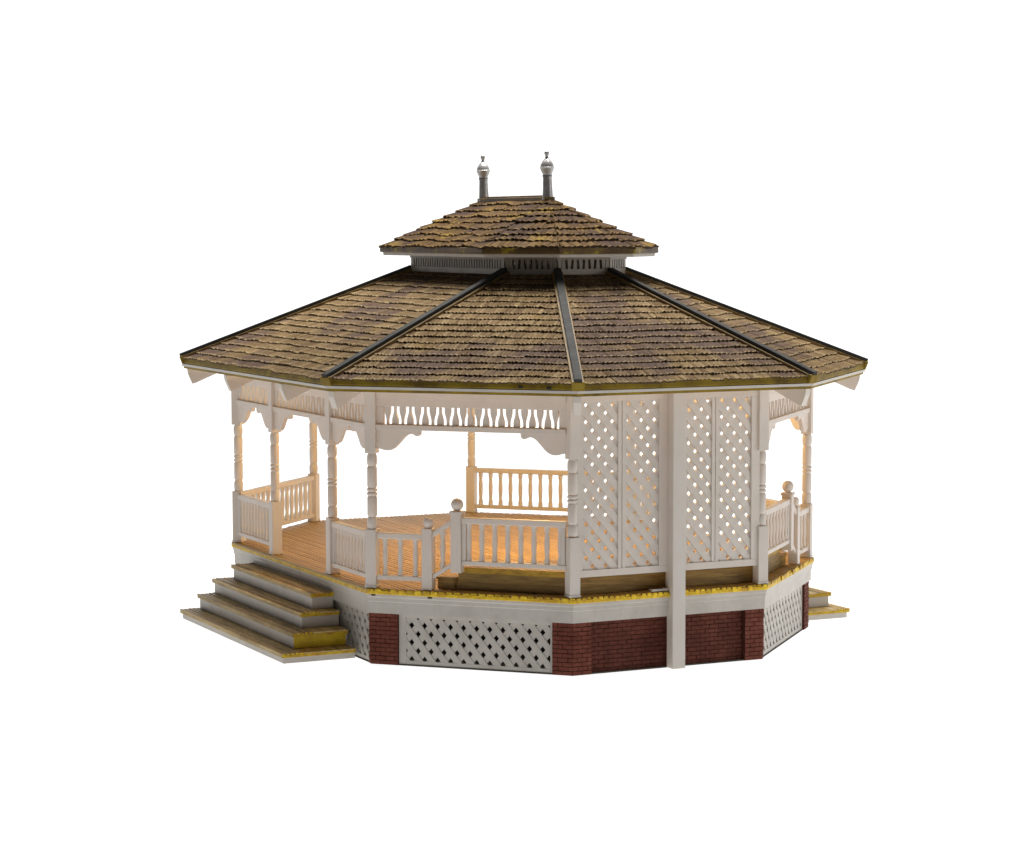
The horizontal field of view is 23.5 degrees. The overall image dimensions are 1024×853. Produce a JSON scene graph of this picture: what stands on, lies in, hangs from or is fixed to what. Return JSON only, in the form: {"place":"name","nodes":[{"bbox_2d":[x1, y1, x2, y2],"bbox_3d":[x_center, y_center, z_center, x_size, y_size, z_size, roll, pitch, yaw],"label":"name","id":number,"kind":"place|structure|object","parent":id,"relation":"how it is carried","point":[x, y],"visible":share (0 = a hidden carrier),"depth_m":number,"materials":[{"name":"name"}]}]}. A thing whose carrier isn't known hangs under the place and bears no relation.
{"place":"outdoors","nodes":[
{"label":"outdoors","id":0,"kind":"place"},
{"bbox_2d":[0,0,1023,461],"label":"backdrop","id":1,"kind":"structure","parent":0,"point":[178,178],"depth_m":67.65,"materials":[{"name":"white"}]},
{"bbox_2d":[0,461,1023,852],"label":"ground","id":2,"kind":"structure","parent":0,"point":[138,713],"depth_m":28.84,"materials":[{"name":"white"}]},
{"bbox_2d":[179,151,867,675],"bbox_3d":[0.023,-0.568,35.383,8.735,6.701,10.621,-2,5,-26],"label":"model gazebo","id":3,"kind":"object","parent":2,"relation":"on","point":[541,305],"visible":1,"depth_m":31.86,"materials":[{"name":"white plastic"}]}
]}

